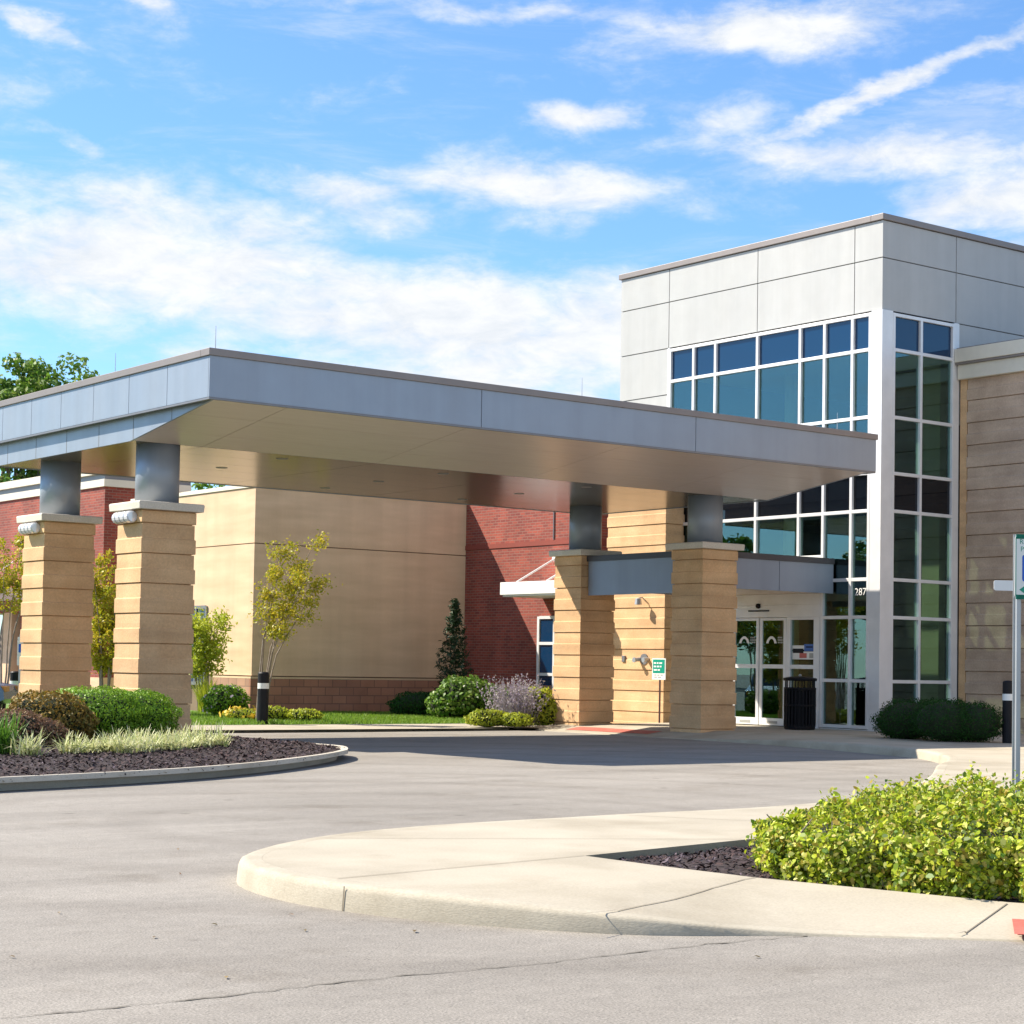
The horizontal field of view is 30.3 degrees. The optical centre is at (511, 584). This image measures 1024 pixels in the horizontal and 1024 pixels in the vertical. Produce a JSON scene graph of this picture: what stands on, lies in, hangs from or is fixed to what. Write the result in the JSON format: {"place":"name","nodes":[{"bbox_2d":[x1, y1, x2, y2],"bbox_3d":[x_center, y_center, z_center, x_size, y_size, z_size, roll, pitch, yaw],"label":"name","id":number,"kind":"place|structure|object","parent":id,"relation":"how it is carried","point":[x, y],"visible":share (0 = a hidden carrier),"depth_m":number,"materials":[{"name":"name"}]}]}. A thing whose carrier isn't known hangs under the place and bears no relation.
{"place":"outdoors","nodes":[
{"label":"outdoors","id":0,"kind":"place"},
{"bbox_2d":[0,732,348,781],"bbox_3d":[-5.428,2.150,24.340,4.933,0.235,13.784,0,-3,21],"label":"bark mulch","id":1,"kind":"object","parent":0,"point":[266,741],"visible":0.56,"depth_m":23.25,"materials":[{"name":"brown wood"}]},
{"bbox_2d":[0,710,28,753],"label":"daylily clump","id":2,"kind":"object","parent":1,"relation":"on","point":[5,739],"visible":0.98,"depth_m":22.52,"materials":[{"name":"green plant"}]},
{"bbox_2d":[3,727,55,755],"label":"liriope clump","id":3,"kind":"object","parent":1,"relation":"on","point":[24,747],"visible":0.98,"depth_m":22.29,"materials":[{"name":"plant"}]},
{"bbox_2d":[0,708,69,746],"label":"purple shrub","id":4,"kind":"object","parent":1,"relation":"on","point":[52,729],"visible":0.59,"depth_m":24.23,"materials":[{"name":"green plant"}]},
{"bbox_2d":[2,689,100,740],"bbox_3d":[-6.367,1.807,25.982,1.352,0.769,1.191,3,-3,-37],"label":"bronze shrub","id":5,"kind":"object","parent":1,"relation":"on","point":[69,713],"visible":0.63,"depth_m":25.71,"materials":[{"name":"brown plant"}]},
{"bbox_2d":[48,730,89,753],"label":"liriope clump","id":6,"kind":"object","parent":1,"relation":"on","point":[75,747],"visible":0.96,"depth_m":22.97,"materials":[{"name":"plant"}]},
{"bbox_2d":[69,733,116,752],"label":"liriope clump","id":7,"kind":"object","parent":1,"relation":"on","point":[91,747],"visible":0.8,"depth_m":23.32,"materials":[{"name":"plant"}]},
{"bbox_2d":[81,730,119,752],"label":"liriope clump","id":8,"kind":"object","parent":1,"relation":"on","point":[106,743],"visible":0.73,"depth_m":23.47,"materials":[{"name":"plant"}]},
{"bbox_2d":[52,684,153,737],"bbox_3d":[-6.003,1.835,27.192,1.720,0.814,1.568,3,-3,-37],"label":"clipped shrub","id":9,"kind":"object","parent":1,"relation":"on","point":[110,709],"visible":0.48,"depth_m":26.77,"materials":[{"name":"green plant"}]},
{"bbox_2d":[95,727,140,745],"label":"liriope clump","id":10,"kind":"object","parent":1,"relation":"on","point":[114,736],"visible":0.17,"depth_m":24.21,"materials":[{"name":"plant"}]},
{"bbox_2d":[107,728,144,753],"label":"liriope clump","id":11,"kind":"object","parent":1,"relation":"on","point":[123,747],"visible":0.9,"depth_m":23.39,"materials":[{"name":"plant"}]},
{"bbox_2d":[123,724,158,744],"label":"liriope clump","id":12,"kind":"object","parent":1,"relation":"on","point":[135,733],"visible":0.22,"depth_m":24.54,"materials":[{"name":"plant"}]},
{"bbox_2d":[123,728,160,742],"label":"liriope clump","id":13,"kind":"object","parent":1,"relation":"on","point":[149,734],"visible":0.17,"depth_m":25.06,"materials":[{"name":"green plant"}]},
{"bbox_2d":[108,688,183,736],"bbox_3d":[-5.534,1.892,27.578,1.509,0.785,1.352,3,-3,-37],"label":"clipped shrub","id":14,"kind":"object","parent":1,"relation":"on","point":[162,709],"visible":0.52,"depth_m":27.30,"materials":[{"name":"green plant"}]},
{"bbox_2d":[126,727,167,752],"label":"liriope clump","id":15,"kind":"object","parent":1,"relation":"on","point":[147,746],"visible":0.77,"depth_m":23.92,"materials":[{"name":"plant"}]},
{"bbox_2d":[147,731,176,750],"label":"liriope clump","id":16,"kind":"object","parent":1,"relation":"on","point":[160,746],"visible":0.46,"depth_m":24.38,"materials":[{"name":"plant"}]},
{"bbox_2d":[151,723,178,742],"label":"liriope clump","id":17,"kind":"object","parent":1,"relation":"on","point":[164,735],"visible":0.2,"depth_m":25.36,"materials":[{"name":"green plant"}]},
{"bbox_2d":[156,728,185,749],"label":"liriope clump","id":18,"kind":"object","parent":1,"relation":"on","point":[175,741],"visible":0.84,"depth_m":24.61,"materials":[{"name":"plant"}]},
{"bbox_2d":[167,725,196,744],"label":"liriope clump","id":19,"kind":"object","parent":1,"relation":"on","point":[180,733],"visible":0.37,"depth_m":25.76,"materials":[{"name":"plant"}]},
{"bbox_2d":[168,732,207,748],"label":"liriope clump","id":20,"kind":"object","parent":1,"relation":"on","point":[190,743],"visible":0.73,"depth_m":25.01,"materials":[{"name":"green plant"}]},
{"bbox_2d":[181,720,213,738],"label":"liriope clump","id":21,"kind":"object","parent":1,"relation":"on","point":[199,731],"visible":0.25,"depth_m":26.18,"materials":[{"name":"plant"}]},
{"bbox_2d":[189,726,223,746],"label":"liriope clump","id":22,"kind":"object","parent":1,"relation":"on","point":[209,740],"visible":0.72,"depth_m":25.51,"materials":[{"name":"plant"}]},
{"bbox_2d":[193,720,244,746],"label":"liriope clump","id":23,"kind":"object","parent":1,"relation":"on","point":[225,741],"visible":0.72,"depth_m":25.93,"materials":[{"name":"green plant"}]},
{"bbox_2d":[3,704,465,724],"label":"lawn","id":24,"kind":"structure","parent":0,"point":[7,705],"depth_m":42.80,"materials":[{"name":"green plant"}]},
{"bbox_2d":[0,527,23,711],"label":"ornamental tree","id":25,"kind":"object","parent":24,"relation":"on","point":[6,582],"visible":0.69,"depth_m":45.55,"materials":[{"name":"yellow plant"}]},
{"bbox_2d":[17,636,20,697],"bbox_3d":[-11.439,2.098,43.951,0.160,1.900,0.040,2,-3,-27],"label":"parking sign","id":26,"kind":"object","parent":24,"relation":"on","point":[18,650],"visible":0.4,"depth_m":43.94,"materials":[{"name":"metal"}]},
{"bbox_2d":[91,548,117,687],"bbox_3d":[-9.598,1.152,44.510,1.700,4.008,1.842,1,-2,3],"label":"ornamental tree","id":27,"kind":"object","parent":24,"relation":"on","point":[101,662],"visible":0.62,"depth_m":44.31,"materials":[{"name":"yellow plant"}]},
{"bbox_2d":[191,673,220,712],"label":"grass clump","id":28,"kind":"object","parent":24,"relation":"on","point":[199,694],"visible":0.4,"depth_m":46.35,"materials":[{"name":"green plant"}]},
{"bbox_2d":[189,605,237,709],"bbox_3d":[-7.614,1.910,46.884,1.664,2.806,1.617,0,-3,20],"label":"ornamental tree","id":29,"kind":"object","parent":24,"relation":"on","point":[207,651],"visible":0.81,"depth_m":46.70,"materials":[{"name":"green plant"}]},
{"bbox_2d":[200,683,250,715],"bbox_3d":[-6.717,2.743,44.447,1.121,0.859,1.142,-1,-3,41],"label":"flowering shrub","id":30,"kind":"object","parent":24,"relation":"on","point":[220,699],"visible":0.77,"depth_m":44.11,"materials":[{"name":"green plant"}]},
{"bbox_2d":[219,705,255,719],"bbox_3d":[-6.036,2.920,42.530,1.133,0.410,0.811,3,-3,-37],"label":"flower patch","id":31,"kind":"object","parent":24,"relation":"on","point":[236,712],"visible":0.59,"depth_m":42.26,"materials":[{"name":"yellow plant"}]},
{"bbox_2d":[257,672,268,723],"bbox_3d":[-5.393,2.476,40.950,0.249,1.175,0.249,3,-3,-37],"label":"bollard","id":32,"kind":"object","parent":24,"relation":"on","point":[263,697],"visible":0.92,"depth_m":40.85,"materials":[{"name":"black plastic"}]},
{"bbox_2d":[251,705,324,720],"bbox_3d":[-5.041,2.926,42.547,1.656,0.414,0.816,1,-2,-2],"label":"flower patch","id":33,"kind":"object","parent":24,"relation":"on","point":[277,712],"visible":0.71,"depth_m":42.32,"materials":[{"name":"green plant"}]},
{"bbox_2d":[247,529,342,718],"bbox_3d":[-4.904,0.915,42.235,1.882,4.337,1.648,3,-3,-37],"label":"ornamental tree","id":34,"kind":"object","parent":24,"relation":"on","point":[276,574],"visible":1,"depth_m":42.21,"materials":[{"name":"green plant"}]},
{"bbox_2d":[385,691,433,715],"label":"clipped shrub","id":35,"kind":"object","parent":24,"relation":"on","point":[405,703],"visible":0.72,"depth_m":47.07,"materials":[{"name":"green plant"}]},
{"bbox_2d":[430,598,473,697],"bbox_3d":[-1.507,1.849,47.718,1.437,3.031,1.329,3,-3,-37],"label":"conifer","id":36,"kind":"object","parent":24,"relation":"on","point":[454,621],"visible":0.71,"depth_m":47.74,"materials":[{"name":"green plant"}]},
{"bbox_2d":[424,674,508,718],"bbox_3d":[-1.056,2.765,46.152,2.029,1.167,1.651,3,-3,-37],"label":"flowering shrub","id":37,"kind":"object","parent":24,"relation":"on","point":[458,697],"visible":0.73,"depth_m":45.69,"materials":[{"name":"green plant"}]},
{"bbox_2d":[463,708,533,726],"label":"bushy shrub","id":38,"kind":"object","parent":24,"relation":"on","point":[482,717],"visible":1,"depth_m":41.26,"materials":[{"name":"green plant"}]},
{"bbox_2d":[477,673,555,727],"bbox_3d":[0.004,2.559,42.176,1.864,1.206,1.896,3,-3,-37],"label":"lavender bush","id":39,"kind":"object","parent":24,"relation":"on","point":[518,700],"visible":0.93,"depth_m":41.93,"materials":[{"name":"purple plant"}]},
{"bbox_2d":[522,686,558,725],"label":"bushy shrub","id":40,"kind":"object","parent":24,"relation":"on","point":[546,715],"visible":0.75,"depth_m":42.24,"materials":[{"name":"green plant"}]},
{"bbox_2d":[191,724,552,731],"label":"lawn walk","id":41,"kind":"structure","parent":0,"point":[347,727],"depth_m":39.84,"materials":[{"name":"concrete"}]},
{"bbox_2d":[11,848,759,977],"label":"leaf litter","id":42,"kind":"object","parent":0,"point":[303,929],"visible":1,"depth_m":9.84,"materials":[{"name":"brown plant"}]},
{"bbox_2d":[0,723,1023,1023],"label":"road","id":43,"kind":"structure","parent":0,"point":[104,903],"depth_m":9.89,"materials":[{"name":"grey asphalt"}]},
{"bbox_2d":[0,682,17,703],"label":"parked car","id":44,"kind":"object","parent":43,"relation":"on","point":[8,692],"visible":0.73,"depth_m":44.68,"materials":[{"name":"blue paint"}]},
{"bbox_2d":[9,671,17,705],"bbox_3d":[-12.607,2.723,47.943,0.265,1.055,0.265,3,-3,-37],"label":"bollard","id":45,"kind":"object","parent":43,"relation":"on","point":[13,677],"visible":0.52,"depth_m":47.84,"materials":[{"name":"black plastic"}]},
{"bbox_2d":[0,467,40,669],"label":"broadleaf tree","id":46,"kind":"object","parent":43,"relation":"on","point":[31,474],"visible":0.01,"depth_m":81.92,"materials":[{"name":"green plant"}]},
{"bbox_2d":[0,352,99,479],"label":"broadleaf tree","id":47,"kind":"object","parent":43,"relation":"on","point":[36,377],"visible":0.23,"depth_m":83.89,"materials":[{"name":"green plant"}]},
{"bbox_2d":[0,474,190,690],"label":"brick wall","id":48,"kind":"structure","parent":43,"relation":"on","point":[100,494],"depth_m":57.91,"materials":[{"name":"red brick"}]},
{"bbox_2d":[0,741,347,790],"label":"island curb","id":49,"kind":"structure","parent":43,"relation":"on","point":[80,779],"depth_m":21.65,"materials":[{"name":"grey concrete"}]},
{"bbox_2d":[191,483,224,490],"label":"broadleaf tree","id":50,"kind":"object","parent":43,"relation":"on","point":[198,486],"visible":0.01,"depth_m":87.88,"materials":[{"name":"green plant"}]},
{"bbox_2d":[131,486,466,711],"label":"buff stone building","id":51,"kind":"structure","parent":43,"relation":"on","point":[371,641],"depth_m":49.49,"materials":[{"name":"stone"}]},
{"bbox_2d":[190,605,207,684],"bbox_3d":[-8.322,1.603,50.007,0.096,2.094,1.084,3,-3,-37],"label":"window","id":52,"kind":"structure","parent":51,"relation":"in","point":[203,607],"depth_m":49.89,"materials":[{"name":"metal"}]},
{"bbox_2d":[0,936,795,1017],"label":"road crack","id":53,"kind":"object","parent":43,"relation":"on","point":[351,980],"visible":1,"depth_m":8.24,"materials":[{"name":"black asphalt"}]},
{"bbox_2d":[0,332,877,732],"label":"entrance canopy","id":54,"kind":"object","parent":43,"relation":"on","point":[158,430],"visible":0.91,"depth_m":34.25,"materials":[{"name":"silver metal"}]},
{"bbox_2d":[463,505,607,712],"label":"brick middle wing","id":55,"kind":"structure","parent":43,"relation":"on","point":[509,615],"depth_m":50.03,"materials":[{"name":"red brick"}]},
{"bbox_2d":[536,616,555,687],"bbox_3d":[1.087,1.829,48.528,0.074,2.052,1.382,3,-3,-37],"label":"window","id":56,"kind":"structure","parent":55,"relation":"in","point":[545,634],"depth_m":48.82,"materials":[{"name":"blue glass"}]},
{"bbox_2d":[236,725,1023,941],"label":"curb","id":57,"kind":"structure","parent":43,"relation":"on","point":[257,874],"depth_m":10.36,"materials":[{"name":"concrete"}]},
{"bbox_2d":[586,839,755,860],"bbox_3d":[5.087,2.019,14.042,9.120,0.150,7.800,3,-3,-37],"label":"bed edge","id":58,"kind":"object","parent":43,"relation":"on","point":[690,849],"visible":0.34,"depth_m":13.31,"materials":[{"name":"concrete"}]},
{"bbox_2d":[618,845,1023,902],"bbox_3d":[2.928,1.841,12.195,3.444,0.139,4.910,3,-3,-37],"label":"bark mulch","id":59,"kind":"object","parent":58,"relation":"in","point":[715,851],"visible":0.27,"depth_m":12.52,"materials":[{"name":"brown wood"}]},
{"bbox_2d":[744,761,1023,901],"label":"hedge","id":60,"kind":"object","parent":59,"relation":"on","point":[945,839],"visible":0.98,"depth_m":11.38,"materials":[{"name":"green plant"}]},
{"bbox_2d":[1012,534,1023,792],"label":"parking sign","id":61,"kind":"object","parent":59,"relation":"on","point":[1018,567],"visible":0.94,"depth_m":13.99,"materials":[{"name":"metal"}]},
{"bbox_2d":[607,213,1023,730],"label":"glass tower","id":62,"kind":"structure","parent":43,"relation":"on","point":[869,324],"depth_m":42.97,"materials":[{"name":"grey"}]},
{"bbox_2d":[634,597,644,604],"bbox_3d":[3.072,0.387,45.183,0.329,0.204,0.175,3,-3,-37],"label":"wall lamp","id":63,"kind":"object","parent":62,"relation":"attached to","point":[638,601],"visible":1,"depth_m":45.08,"materials":[{"name":"metal"}]},
{"bbox_2d":[632,654,649,664],"bbox_3d":[3.104,1.781,45.166,0.231,0.257,0.467,3,-3,-37],"label":"hose connection","id":64,"kind":"object","parent":62,"relation":"attached to","point":[643,659],"visible":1,"depth_m":45.19,"materials":[{"name":"metal"}]},
{"bbox_2d":[587,551,834,595],"bbox_3d":[4.342,-0.164,41.532,3.910,0.875,3.755,3,-3,-37],"label":"link canopy","id":65,"kind":"object","parent":62,"relation":"attached to","point":[651,572],"visible":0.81,"depth_m":40.53,"materials":[{"name":"grey metal"}]},
{"bbox_2d":[668,321,822,557],"bbox_3d":[5.337,-3.139,43.705,0.110,5.252,5.060,3,-3,-37],"label":"window","id":66,"kind":"structure","parent":62,"relation":"in","point":[800,344],"depth_m":43.33,"materials":[{"name":"blue glass"}]},
{"bbox_2d":[735,618,759,724],"bbox_3d":[5.358,1.979,43.295,0.046,2.420,0.840,3,-3,-37],"label":"sliding door","id":67,"kind":"structure","parent":62,"relation":"in","point":[739,720],"depth_m":43.03,"materials":[{"name":"white metal"}]},
{"bbox_2d":[759,618,786,725],"bbox_3d":[5.884,1.959,42.609,0.046,2.420,0.830,3,-3,-37],"label":"sliding door","id":68,"kind":"structure","parent":62,"relation":"in","point":[762,721],"depth_m":42.72,"materials":[{"name":"white metal"}]},
{"bbox_2d":[819,312,871,728],"bbox_3d":[7.270,-1.368,41.061,0.110,8.952,1.402,3,-3,-37],"label":"window","id":69,"kind":"structure","parent":62,"relation":"in","point":[851,335],"depth_m":41.03,"materials":[{"name":"blue glass"}]},
{"bbox_2d":[890,312,954,701],"bbox_3d":[8.897,-1.338,41.097,2.032,8.952,0.110,3,-3,-37],"label":"window","id":70,"kind":"structure","parent":62,"relation":"in","point":[917,494],"depth_m":41.14,"materials":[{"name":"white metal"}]},
{"bbox_2d":[955,338,1023,733],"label":"stone wing","id":71,"kind":"structure","parent":43,"relation":"on","point":[990,377],"depth_m":41.11,"materials":[{"name":"beige stone"}]},
{"bbox_2d":[0,0,1023,629],"label":"sky","id":72,"kind":"structure","parent":0,"point":[465,190],"materials":[{"name":"blue"}]},
{"bbox_2d":[262,723,1023,935],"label":"sidewalk","id":73,"kind":"structure","parent":0,"point":[544,861],"depth_m":11.68,"materials":[{"name":"concrete"}]},
{"bbox_2d":[569,727,660,733],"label":"tactile paving","id":74,"kind":"structure","parent":73,"relation":"on","point":[613,730],"depth_m":40.25,"materials":[{"name":"red concrete"}]},
{"bbox_2d":[652,658,665,722],"bbox_3d":[3.454,2.500,44.303,0.068,1.540,0.470,3,-3,-37],"label":"green sign","id":75,"kind":"object","parent":73,"relation":"on","point":[659,669],"visible":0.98,"depth_m":44.29,"materials":[{"name":"metal"}]},
{"bbox_2d":[783,674,816,729],"bbox_3d":[6.156,2.505,40.426,0.720,1.190,0.720,3,-3,-37],"label":"litter bin","id":76,"kind":"object","parent":73,"relation":"on","point":[799,708],"visible":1,"depth_m":40.16,"materials":[{"name":"black metal"}]},
{"bbox_2d":[869,697,931,739],"bbox_3d":[7.538,2.559,35.997,1.415,0.843,1.479,3,-3,-37],"label":"clipped shrub","id":77,"kind":"object","parent":73,"relation":"on","point":[890,720],"visible":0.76,"depth_m":35.66,"materials":[{"name":"green plant"}]},
{"bbox_2d":[904,697,1003,741],"bbox_3d":[8.238,2.514,34.977,1.915,0.868,1.367,1,-2,5],"label":"clipped shrub","id":78,"kind":"object","parent":73,"relation":"on","point":[946,720],"visible":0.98,"depth_m":34.57,"materials":[{"name":"green plant"}]},
{"bbox_2d":[994,580,1012,590],"bbox_3d":[4.833,1.063,18.439,0.302,2.290,0.036,2,-3,-18],"label":"parking sign","id":79,"kind":"object","parent":73,"relation":"on","point":[1003,585],"visible":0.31,"depth_m":18.47,"materials":[{"name":"metal"}]},
{"bbox_2d":[1002,680,1011,742],"bbox_3d":[9.067,2.354,34.558,0.204,1.205,0.204,3,-3,-37],"label":"bollard","id":80,"kind":"object","parent":73,"relation":"on","point":[1007,711],"visible":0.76,"depth_m":34.48,"materials":[{"name":"black plastic"}]},
{"bbox_2d":[1012,919,1023,934],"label":"tactile paving","id":81,"kind":"structure","parent":73,"relation":"on","point":[1018,925],"depth_m":10.11,"materials":[{"name":"red tile"}]}
]}

